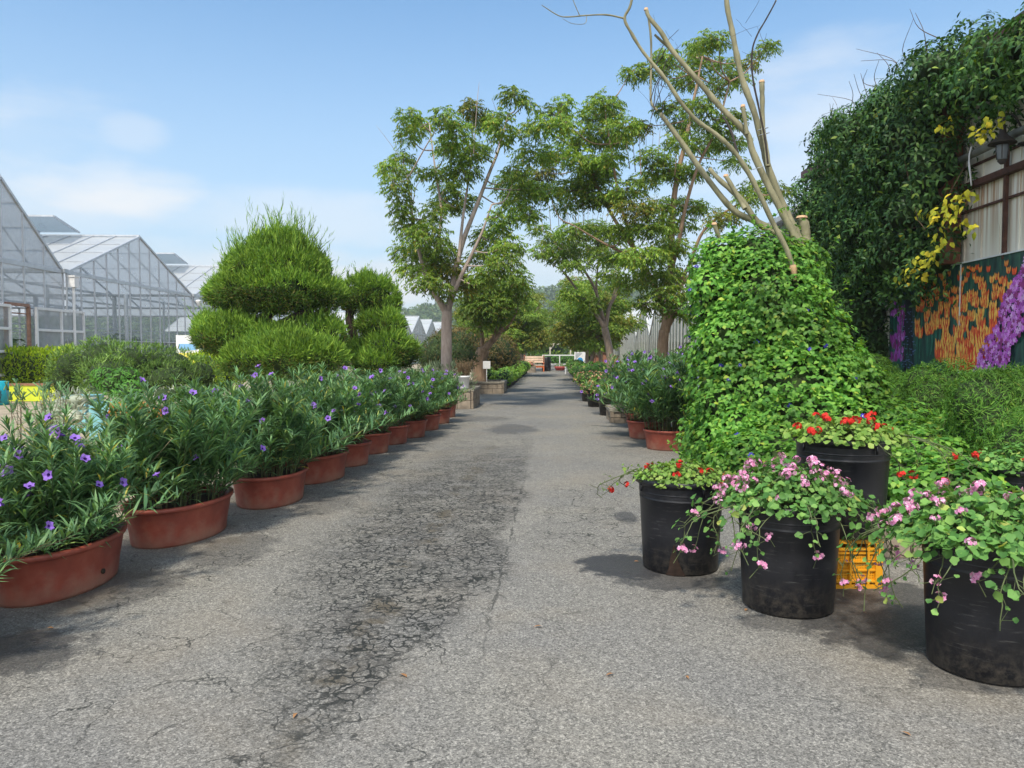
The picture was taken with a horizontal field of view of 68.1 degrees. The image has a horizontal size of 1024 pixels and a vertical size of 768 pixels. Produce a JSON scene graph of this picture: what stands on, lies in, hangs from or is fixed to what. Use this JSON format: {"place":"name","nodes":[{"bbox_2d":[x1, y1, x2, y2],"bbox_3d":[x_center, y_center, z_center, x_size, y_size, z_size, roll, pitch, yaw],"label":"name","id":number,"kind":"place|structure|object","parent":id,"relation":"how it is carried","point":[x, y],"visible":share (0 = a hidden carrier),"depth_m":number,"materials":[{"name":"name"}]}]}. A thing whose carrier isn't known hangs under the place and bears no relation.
{"place":"outdoors","nodes":[
{"label":"outdoors","id":0,"kind":"place"},
{"bbox_2d":[105,401,150,438],"bbox_3d":[-5.540,0.644,10.975,0.620,0.750,0.620,0,3,3],"label":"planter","id":1,"kind":"object","parent":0,"point":[126,411],"visible":0.04,"depth_m":10.81,"materials":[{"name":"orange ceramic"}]},
{"bbox_2d":[0,363,471,520],"bbox_3d":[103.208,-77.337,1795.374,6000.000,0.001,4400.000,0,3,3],"label":"ground","id":2,"kind":"structure","parent":0,"point":[4,411],"depth_m":18.27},
{"bbox_2d":[0,381,8,404],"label":"planter","id":3,"kind":"object","parent":2,"relation":"on","point":[4,397],"visible":0.88,"depth_m":20.98,"materials":[{"name":"teal paint"}]},
{"bbox_2d":[3,378,72,447],"bbox_3d":[-6.165,0.499,9.921,0.858,1.135,1.732,-2,3,-34],"label":"lily plant","id":4,"kind":"object","parent":2,"relation":"on","point":[43,389],"visible":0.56,"depth_m":9.57,"materials":[{"name":"green plant"}]},
{"bbox_2d":[9,383,71,400],"bbox_3d":[-14.979,0.243,22.779,3.378,0.515,0.540,0,3,3],"label":"planter","id":5,"kind":"object","parent":2,"relation":"on","point":[30,387],"visible":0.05,"depth_m":22.49,"materials":[{"name":"yellow paint"}]},
{"bbox_2d":[0,343,77,382],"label":"hedge","id":6,"kind":"object","parent":5,"relation":"in","point":[26,365],"visible":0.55,"depth_m":23.84,"materials":[{"name":"green plant"}]},
{"bbox_2d":[33,386,95,431],"bbox_3d":[-6.633,0.390,11.295,0.947,0.722,0.958,0,3,3],"label":"dusty miller","id":7,"kind":"object","parent":2,"relation":"on","point":[78,402],"visible":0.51,"depth_m":11.21,"materials":[{"name":"white plant"}]},
{"bbox_2d":[63,394,103,430],"bbox_3d":[-8.165,0.537,14.429,0.464,0.660,0.600,0,3,3],"label":"planter","id":8,"kind":"object","parent":2,"relation":"on","point":[87,411],"visible":0.17,"depth_m":14.19,"materials":[{"name":"blue paint"}]},
{"bbox_2d":[89,401,111,439],"bbox_3d":[-6.860,0.622,12.954,0.388,0.620,0.600,0,3,3],"label":"planter","id":9,"kind":"object","parent":2,"relation":"on","point":[94,419],"visible":0.09,"depth_m":12.66,"materials":[{"name":"blue paint"}]},
{"bbox_2d":[86,366,146,401],"bbox_3d":[-6.915,0.051,13.381,1.644,0.724,0.760,2,3,37],"label":"shrub","id":10,"kind":"object","parent":9,"relation":"in","point":[107,379],"visible":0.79,"depth_m":13.26,"materials":[{"name":"green plant"}]},
{"bbox_2d":[41,334,224,400],"bbox_3d":[-8.287,-0.282,15.973,4.049,1.581,2.374,0,3,3],"label":"shrub","id":11,"kind":"object","parent":2,"relation":"on","point":[74,367],"visible":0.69,"depth_m":16.11,"materials":[{"name":"green plant"}]},
{"bbox_2d":[0,174,289,390],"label":"greenhouse","id":12,"kind":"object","parent":2,"relation":"on","point":[55,281],"visible":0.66,"depth_m":32.17,"materials":[{"name":"glass"}]},
{"bbox_2d":[0,303,12,380],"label":"sliding door","id":13,"kind":"structure","parent":12,"relation":"in","point":[9,307],"depth_m":23.72,"materials":[{"name":"white paint"}]},
{"bbox_2d":[34,307,85,390],"bbox_3d":[-15.932,-1.178,26.833,0.357,2.925,3.005,0,3,3],"label":"sliding door","id":14,"kind":"structure","parent":12,"relation":"in","point":[40,322],"depth_m":26.57,"materials":[{"name":"white paint"}]},
{"bbox_2d":[124,294,128,348],"bbox_3d":[-17.064,-2.674,33.549,0.170,2.702,1.550,-1,3,-28],"label":"pole","id":15,"kind":"object","parent":12,"relation":"attached to","point":[126,320],"visible":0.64,"depth_m":33.58,"materials":[{"name":"white metal"}]},
{"bbox_2d":[176,335,215,391],"bbox_3d":[-9.979,-0.639,24.122,1.400,2.160,0.210,0,3,3],"label":"sign","id":16,"kind":"object","parent":2,"relation":"on","point":[181,340],"visible":0.2,"depth_m":24.08,"materials":[{"name":"white paint"}]},
{"bbox_2d":[189,350,244,388],"bbox_3d":[-9.164,-0.449,23.569,2.082,1.380,1.292,0,3,3],"label":"hedge","id":17,"kind":"object","parent":2,"relation":"on","point":[226,377],"visible":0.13,"depth_m":23.27,"materials":[{"name":"green plant"}]},
{"bbox_2d":[182,194,354,395],"bbox_3d":[-4.415,-1.372,14.057,3.478,4.582,2.461,1,3,28],"label":"juniper","id":18,"kind":"object","parent":2,"relation":"on","point":[279,269],"visible":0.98,"depth_m":13.62,"materials":[{"name":"green plant"}]},
{"bbox_2d":[339,260,424,377],"bbox_3d":[-2.721,-0.854,15.328,1.926,3.421,1.686,0,3,3],"label":"juniper","id":19,"kind":"object","parent":2,"relation":"on","point":[374,302],"visible":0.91,"depth_m":15.11,"materials":[{"name":"green plant"}]},
{"bbox_2d":[415,334,479,375],"bbox_3d":[-2.157,-0.949,25.579,2.333,1.607,1.736,1,3,19],"label":"maple mound","id":20,"kind":"object","parent":2,"relation":"on","point":[432,350],"visible":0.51,"depth_m":25.12,"materials":[{"name":"green plant"}]},
{"bbox_2d":[429,325,490,372],"bbox_3d":[-2.052,-1.371,29.357,2.715,1.908,1.887,2,3,43],"label":"maple mound","id":21,"kind":"object","parent":2,"relation":"on","point":[458,333],"visible":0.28,"depth_m":28.76,"materials":[{"name":"green plant"}]},
{"bbox_2d":[452,307,490,340],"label":"tree","id":22,"kind":"object","parent":2,"relation":"on","point":[463,324],"visible":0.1,"depth_m":61.19,"materials":[{"name":"green plant"}]},
{"bbox_2d":[801,10,1023,344],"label":"warehouse","id":23,"kind":"structure","parent":2,"relation":"on","point":[996,213],"depth_m":10.98,"materials":[{"name":"metal"}]},
{"bbox_2d":[781,2,1023,363],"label":"ivy","id":24,"kind":"object","parent":23,"relation":"attached to","point":[873,196],"visible":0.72,"depth_m":12.03,"materials":[{"name":"green plant"}]},
{"bbox_2d":[889,249,1023,372],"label":"mural","id":25,"kind":"object","parent":23,"relation":"attached to","point":[980,322],"visible":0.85,"depth_m":11.38},
{"bbox_2d":[987,113,1023,164],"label":"wall lamp","id":26,"kind":"object","parent":23,"relation":"attached to","point":[1002,142],"visible":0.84,"depth_m":10.00,"materials":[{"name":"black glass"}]},
{"bbox_2d":[859,352,1023,378],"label":"hedge","id":27,"kind":"object","parent":2,"relation":"on","point":[881,360],"visible":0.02,"depth_m":12.70,"materials":[{"name":"green plant"}]},
{"bbox_2d":[867,356,1023,491],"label":"hedge","id":28,"kind":"object","parent":2,"relation":"on","point":[983,407],"visible":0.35,"depth_m":6.52,"materials":[{"name":"green plant"}]},
{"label":"planter","id":29,"kind":"object","parent":2,"relation":"on","visible":0},
{"bbox_2d":[153,384,188,399],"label":"flower bush","id":30,"kind":"object","parent":29,"relation":"in","point":[159,390],"visible":0.41,"depth_m":11.27,"materials":[{"name":"green plant"}]},
{"bbox_2d":[17,296,650,353],"bbox_3d":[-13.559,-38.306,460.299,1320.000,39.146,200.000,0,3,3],"label":"hills","id":31,"kind":"structure","parent":0,"point":[22,342],"depth_m":420.23,"materials":[{"name":"green plant"}]},
{"bbox_2d":[0,284,653,346],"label":"forest","id":32,"kind":"object","parent":31,"relation":"on","point":[422,309],"visible":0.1,"depth_m":427.42,"materials":[{"name":"green plant"}]},
{"bbox_2d":[0,363,1023,767],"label":"road","id":33,"kind":"structure","parent":0,"point":[454,561],"depth_m":3.85,"materials":[{"name":"grey asphalt"}]},
{"bbox_2d":[0,444,88,581],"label":"potted petunia","id":34,"kind":"object","parent":33,"relation":"on","point":[28,540],"visible":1,"depth_m":3.78,"materials":[{"name":"plant"}]},
{"bbox_2d":[0,403,180,607],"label":"potted petunia","id":35,"kind":"object","parent":33,"relation":"on","point":[47,475],"visible":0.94,"depth_m":4.63,"materials":[{"name":"plant"}]},
{"bbox_2d":[76,372,275,548],"bbox_3d":[-2.853,0.572,6.119,1.625,1.320,1.774,0,3,7],"label":"potted petunia","id":36,"kind":"object","parent":33,"relation":"on","point":[185,451],"visible":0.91,"depth_m":5.87,"materials":[{"name":"plant"}]},
{"bbox_2d":[202,364,370,509],"bbox_3d":[-2.530,0.478,7.623,1.781,1.376,2.030,1,3,20],"label":"potted petunia","id":37,"kind":"object","parent":33,"relation":"on","point":[277,482],"visible":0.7,"depth_m":7.30,"materials":[{"name":"plant"}]},
{"bbox_2d":[257,362,394,484],"bbox_3d":[-2.312,0.419,8.878,1.680,1.383,1.739,-2,3,-32],"label":"potted petunia","id":38,"kind":"object","parent":33,"relation":"on","point":[328,467],"visible":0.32,"depth_m":8.73,"materials":[{"name":"plant"}]},
{"bbox_2d":[304,366,391,466],"bbox_3d":[-2.263,0.416,9.949,1.392,1.296,1.681,0,3,-8],"label":"potted petunia","id":39,"kind":"object","parent":33,"relation":"on","point":[358,454],"visible":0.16,"depth_m":9.89,"materials":[{"name":"plant"}]},
{"bbox_2d":[332,365,417,454],"bbox_3d":[-2.124,0.361,11.145,1.673,1.302,1.665,2,3,33],"label":"potted petunia","id":40,"kind":"object","parent":33,"relation":"on","point":[379,439],"visible":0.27,"depth_m":11.03,"materials":[{"name":"plant"}]},
{"bbox_2d":[361,366,430,444],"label":"potted petunia","id":41,"kind":"object","parent":33,"relation":"on","point":[398,435],"visible":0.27,"depth_m":12.21,"materials":[{"name":"plant"}]},
{"bbox_2d":[389,364,448,437],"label":"potted petunia","id":42,"kind":"object","parent":33,"relation":"on","point":[417,427],"visible":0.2,"depth_m":13.07,"materials":[{"name":"plant"}]},
{"bbox_2d":[398,369,459,430],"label":"potted petunia","id":43,"kind":"object","parent":33,"relation":"on","point":[432,422],"visible":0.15,"depth_m":14.32,"materials":[{"name":"plant"}]},
{"bbox_2d":[415,368,468,423],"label":"potted petunia","id":44,"kind":"object","parent":33,"relation":"on","point":[444,411],"visible":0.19,"depth_m":15.61,"materials":[{"name":"plant"}]},
{"bbox_2d":[427,370,474,417],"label":"potted petunia","id":45,"kind":"object","parent":33,"relation":"on","point":[456,389],"visible":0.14,"depth_m":17.04,"materials":[{"name":"plant"}]},
{"bbox_2d":[455,386,480,408],"bbox_3d":[-1.871,0.341,20.476,1.886,0.510,1.970,0,3,3],"label":"stone planter","id":46,"kind":"object","parent":33,"relation":"on","point":[472,401],"visible":0.36,"depth_m":19.53,"materials":[{"name":"stone"}]},
{"bbox_2d":[418,358,477,388],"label":"lavender bush","id":47,"kind":"object","parent":46,"relation":"in","point":[453,367],"visible":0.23,"depth_m":20.22,"materials":[{"name":"green plant"}]},
{"bbox_2d":[454,358,472,388],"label":"potted heather","id":48,"kind":"object","parent":46,"relation":"on","point":[465,371],"visible":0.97,"depth_m":19.63,"materials":[{"name":"brown plastic"}]},
{"bbox_2d":[373,84,558,376],"bbox_3d":[-1.206,-3.695,20.313,4.916,8.605,4.157,0,3,3],"label":"tree","id":49,"kind":"object","parent":46,"relation":"in","point":[432,266],"visible":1,"depth_m":19.85,"materials":[{"name":"green plant"}]},
{"bbox_2d":[456,380,506,393],"bbox_3d":[-1.119,0.087,27.289,1.806,0.420,1.870,0,3,3],"label":"stone planter","id":50,"kind":"object","parent":33,"relation":"on","point":[493,387],"visible":0.55,"depth_m":26.38,"materials":[{"name":"stone"}]},
{"bbox_2d":[483,361,489,381],"bbox_3d":[-0.891,-0.439,26.694,0.260,0.735,0.038,0,3,3],"label":"sign","id":51,"kind":"object","parent":50,"relation":"on","point":[486,365],"visible":1,"depth_m":26.67,"materials":[{"name":"white paint"}]},
{"bbox_2d":[452,266,536,380],"bbox_3d":[-0.630,-1.936,27.118,3.100,4.491,3.576,0,3,3],"label":"tree","id":52,"kind":"object","parent":50,"relation":"in","point":[486,310],"visible":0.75,"depth_m":26.34,"materials":[{"name":"green plant"}]},
{"bbox_2d":[487,367,496,379],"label":"potted plant","id":53,"kind":"object","parent":33,"relation":"on","point":[490,375],"visible":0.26,"depth_m":29.00,"materials":[{"name":"green plant"}]},
{"bbox_2d":[484,332,522,369],"bbox_3d":[-0.612,-1.329,33.038,1.741,1.865,2.671,2,4,44],"label":"maple mound","id":54,"kind":"object","parent":33,"relation":"on","point":[503,352],"visible":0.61,"depth_m":32.61,"materials":[{"name":"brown plant"}]},
{"bbox_2d":[494,369,513,386],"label":"potted plant","id":55,"kind":"object","parent":33,"relation":"on","point":[504,375],"visible":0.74,"depth_m":28.70,"materials":[{"name":"green plant"}]},
{"bbox_2d":[494,367,515,388],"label":"potted plant","id":56,"kind":"object","parent":33,"relation":"on","point":[512,375],"visible":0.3,"depth_m":29.76,"materials":[{"name":"green plant"}]},
{"bbox_2d":[498,366,516,387],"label":"potted plant","id":57,"kind":"object","parent":33,"relation":"on","point":[510,372],"visible":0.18,"depth_m":30.82,"materials":[{"name":"green plant"}]},
{"bbox_2d":[502,364,519,384],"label":"potted plant","id":58,"kind":"object","parent":33,"relation":"on","point":[518,369],"visible":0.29,"depth_m":32.85,"materials":[{"name":"green plant"}]},
{"bbox_2d":[479,294,554,354],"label":"tree","id":59,"kind":"object","parent":33,"relation":"on","point":[524,326],"visible":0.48,"depth_m":43.07,"materials":[{"name":"green plant"}]},
{"bbox_2d":[493,292,556,359],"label":"tree","id":60,"kind":"object","parent":33,"relation":"on","point":[538,296],"visible":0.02,"depth_m":56.73,"materials":[{"name":"green plant"}]},
{"bbox_2d":[527,366,535,372],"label":"stone planter","id":61,"kind":"object","parent":33,"relation":"on","point":[532,369],"visible":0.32,"depth_m":51.98,"materials":[{"name":"stone"}]},
{"bbox_2d":[524,355,543,371],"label":"bench","id":62,"kind":"object","parent":33,"relation":"on","point":[533,357],"visible":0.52,"depth_m":54.86,"materials":[{"name":"orange paint"}]},
{"bbox_2d":[523,293,552,360],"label":"tree","id":63,"kind":"object","parent":33,"relation":"on","point":[548,347],"visible":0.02,"depth_m":69.83,"materials":[{"name":"green plant"}]},
{"bbox_2d":[542,357,550,370],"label":"barrel","id":64,"kind":"object","parent":33,"relation":"on","point":[547,363],"visible":0.72,"depth_m":55.43,"materials":[{"name":"black plastic"}]},
{"bbox_2d":[534,353,573,364],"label":"hedge","id":65,"kind":"object","parent":33,"relation":"on","point":[563,359],"visible":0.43,"depth_m":79.49,"materials":[{"name":"green plant"}]},
{"bbox_2d":[542,355,573,365],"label":"gate","id":66,"kind":"structure","parent":33,"relation":"on","point":[559,356],"depth_m":73.78,"materials":[{"name":"white metal"}]},
{"bbox_2d":[554,363,565,369],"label":"flower tub","id":67,"kind":"object","parent":33,"relation":"on","point":[560,367],"visible":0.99,"depth_m":57.61,"materials":[{"name":"pink paint"}]},
{"bbox_2d":[523,196,625,369],"bbox_3d":[2.321,-3.504,28.077,4.000,7.603,3.876,0,3,3],"label":"tree","id":68,"kind":"object","parent":33,"relation":"on","point":[574,253],"visible":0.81,"depth_m":27.24,"materials":[{"name":"green plant"}]},
{"bbox_2d":[567,361,581,377],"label":"potted plant","id":69,"kind":"object","parent":33,"relation":"on","point":[571,364],"visible":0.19,"depth_m":39.87,"materials":[{"name":"green plant"}]},
{"bbox_2d":[574,352,584,362],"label":"sign","id":70,"kind":"object","parent":33,"relation":"on","point":[579,355],"visible":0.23,"depth_m":61.71,"materials":[{"name":"white paint"}]},
{"bbox_2d":[571,363,588,372],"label":"potted plant","id":71,"kind":"object","parent":33,"relation":"on","point":[581,365],"visible":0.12,"depth_m":33.13,"materials":[{"name":"green plant"}]},
{"bbox_2d":[550,293,609,351],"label":"tree","id":72,"kind":"object","parent":33,"relation":"on","point":[560,321],"visible":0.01,"depth_m":63.53,"materials":[{"name":"green plant"}]},
{"bbox_2d":[545,276,627,362],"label":"tree","id":73,"kind":"object","parent":33,"relation":"on","point":[554,317],"visible":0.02,"depth_m":53.67,"materials":[{"name":"green plant"}]},
{"bbox_2d":[573,365,602,381],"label":"potted plant","id":74,"kind":"object","parent":33,"relation":"on","point":[583,367],"visible":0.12,"depth_m":27.75,"materials":[{"name":"green plant"}]},
{"bbox_2d":[572,371,605,401],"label":"potted plant","id":75,"kind":"object","parent":33,"relation":"on","point":[582,378],"visible":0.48,"depth_m":22.33,"materials":[{"name":"green plant"}]},
{"bbox_2d":[580,381,598,406],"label":"potted plant","id":76,"kind":"object","parent":33,"relation":"on","point":[590,402],"visible":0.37,"depth_m":20.18,"materials":[{"name":"green plant"}]},
{"bbox_2d":[575,367,603,377],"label":"potted plant","id":77,"kind":"object","parent":33,"relation":"on","point":[584,372],"visible":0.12,"depth_m":26.31,"materials":[{"name":"green plant"}]},
{"bbox_2d":[552,276,628,361],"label":"tree","id":78,"kind":"object","parent":33,"relation":"on","point":[617,345],"visible":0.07,"depth_m":44.15,"materials":[{"name":"green plant"}]},
{"bbox_2d":[580,369,603,382],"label":"potted plant","id":79,"kind":"object","parent":33,"relation":"on","point":[598,373],"visible":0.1,"depth_m":24.89,"materials":[{"name":"green plant"}]},
{"bbox_2d":[587,361,603,367],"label":"potted plant","id":80,"kind":"object","parent":33,"relation":"on","point":[593,363],"visible":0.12,"depth_m":32.10,"materials":[{"name":"green plant"}]},
{"bbox_2d":[545,262,648,363],"bbox_3d":[4.242,-3.318,37.206,5.161,6.399,5.521,-1,3,-18],"label":"tree","id":81,"kind":"object","parent":33,"relation":"on","point":[588,328],"visible":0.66,"depth_m":36.67,"materials":[{"name":"green plant"}]},
{"bbox_2d":[587,373,619,415],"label":"potted plant","id":82,"kind":"object","parent":33,"relation":"on","point":[602,409],"visible":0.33,"depth_m":17.51,"materials":[{"name":"green plant"}]},
{"bbox_2d":[601,352,618,363],"bbox_3d":[4.598,-0.792,35.594,0.810,1.459,0.930,0,3,3],"label":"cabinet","id":83,"kind":"object","parent":33,"relation":"on","point":[603,356],"visible":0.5,"depth_m":35.18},
{"bbox_2d":[605,404,628,422],"bbox_3d":[2.538,0.633,16.325,0.966,0.290,1.370,0,3,3],"label":"stone planter","id":84,"kind":"object","parent":33,"relation":"on","point":[614,415],"visible":0.39,"depth_m":15.75,"materials":[{"name":"stone"}]},
{"bbox_2d":[580,350,672,418],"bbox_3d":[2.518,0.090,14.681,2.001,1.532,1.658,2,3,32],"label":"potted petunia","id":85,"kind":"object","parent":33,"relation":"on","point":[612,374],"visible":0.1,"depth_m":14.61,"materials":[{"name":"plant"}]},
{"bbox_2d":[588,346,685,438],"bbox_3d":[2.277,0.131,13.088,1.935,1.590,2.007,0,3,-9],"label":"potted petunia","id":86,"kind":"object","parent":33,"relation":"on","point":[636,425],"visible":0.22,"depth_m":12.95,"materials":[{"name":"plant"}]},
{"bbox_2d":[597,352,705,450],"bbox_3d":[2.455,0.229,11.515,2.024,1.532,1.672,1,3,30],"label":"potted petunia","id":87,"kind":"object","parent":33,"relation":"on","point":[659,396],"visible":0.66,"depth_m":11.36,"materials":[{"name":"plant"}]},
{"bbox_2d":[506,28,799,363],"bbox_3d":[4.029,-4.652,20.660,8.307,10.520,4.818,0,3,3],"label":"tree","id":88,"kind":"object","parent":33,"relation":"on","point":[593,174],"visible":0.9,"depth_m":20.21,"materials":[{"name":"green plant"}]},
{"bbox_2d":[591,458,728,576],"bbox_3d":[1.113,0.884,5.310,0.933,0.768,0.699,2,3,35],"label":"potted geranium","id":89,"kind":"object","parent":33,"relation":"on","point":[668,490],"visible":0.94,"depth_m":5.05,"materials":[{"name":"black plastic"}]},
{"bbox_2d":[664,346,703,359],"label":"shrub","id":90,"kind":"object","parent":33,"relation":"on","point":[680,351],"visible":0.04,"depth_m":18.22,"materials":[{"name":"green plant"}]},
{"bbox_2d":[671,452,920,618],"bbox_3d":[1.521,0.860,4.317,1.221,0.902,1.054,-1,3,-24],"label":"potted geranium","id":91,"kind":"object","parent":33,"relation":"on","point":[788,535],"visible":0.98,"depth_m":4.23,"materials":[{"name":"black plastic"}]},
{"bbox_2d":[836,538,883,588],"bbox_3d":[2.075,1.128,4.963,0.526,0.310,0.386,0,3,-1],"label":"crate","id":92,"kind":"object","parent":33,"relation":"on","point":[875,572],"visible":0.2,"depth_m":4.78,"materials":[{"name":"orange plastic"}]},
{"bbox_2d":[780,410,980,539],"bbox_3d":[2.351,0.572,4.903,1.176,0.802,0.837,1,3,26],"label":"potted geranium","id":93,"kind":"object","parent":92,"relation":"on","point":[856,450],"visible":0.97,"depth_m":4.74,"materials":[{"name":"black plastic"}]},
{"bbox_2d":[882,528,921,557],"bbox_3d":[3.694,1.065,7.669,2.835,0.188,4.518,0,3,3],"label":"stone planter","id":94,"kind":"object","parent":33,"relation":"on","point":[894,542],"visible":0.01,"depth_m":5.47,"materials":[{"name":"stone"}]},
{"bbox_2d":[542,0,810,280],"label":"bare tree","id":95,"kind":"object","parent":94,"relation":"on","point":[769,181],"visible":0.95,"depth_m":8.91,"materials":[{"name":"brown plant"}]},
{"bbox_2d":[663,206,1019,522],"bbox_3d":[3.390,-0.201,7.729,3.063,3.617,4.871,-1,3,-21],"label":"vine","id":96,"kind":"object","parent":94,"relation":"on","point":[771,361],"visible":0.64,"depth_m":8.13,"materials":[{"name":"green plant"}]},
{"bbox_2d":[832,476,1023,686],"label":"potted geranium","id":97,"kind":"object","parent":33,"relation":"on","point":[971,555],"visible":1,"depth_m":3.43,"materials":[{"name":"black plastic"}]},
{"bbox_2d":[935,442,1023,506],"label":"potted geranium","id":98,"kind":"object","parent":33,"relation":"on","point":[1015,475],"visible":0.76,"depth_m":5.47,"materials":[{"name":"green plant"}]},
{"bbox_2d":[0,0,1023,317],"label":"sky","id":99,"kind":"structure","parent":0,"point":[158,121],"materials":[{"name":"blue"}]},
{"bbox_2d":[754,203,800,239],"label":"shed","id":100,"kind":"structure","parent":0,"point":[779,221],"depth_m":23.37,"materials":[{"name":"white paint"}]},
{"label":"field","id":101,"kind":"structure","parent":0,"visible":0},
{"bbox_2d":[165,312,452,362],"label":"greenhouse","id":102,"kind":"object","parent":101,"relation":"on","point":[422,329],"visible":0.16,"depth_m":89.97,"materials":[{"name":"glass"}]},
{"bbox_2d":[339,326,595,360],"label":"treeline","id":103,"kind":"object","parent":101,"relation":"on","point":[556,349],"visible":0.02,"depth_m":126.22,"materials":[{"name":"green plant"}]},
{"bbox_2d":[613,284,696,363],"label":"greenhouse","id":104,"kind":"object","parent":101,"relation":"on","point":[646,339],"visible":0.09,"depth_m":57.57,"materials":[{"name":"white glass"}]},
{"label":"greenhouse floor","id":105,"kind":"structure","parent":0,"visible":0},
{"bbox_2d":[2,333,175,381],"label":"indoor plants","id":106,"kind":"object","parent":105,"relation":"on","point":[113,337],"visible":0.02,"depth_m":38.90,"materials":[{"name":"green plant"}]}
]}

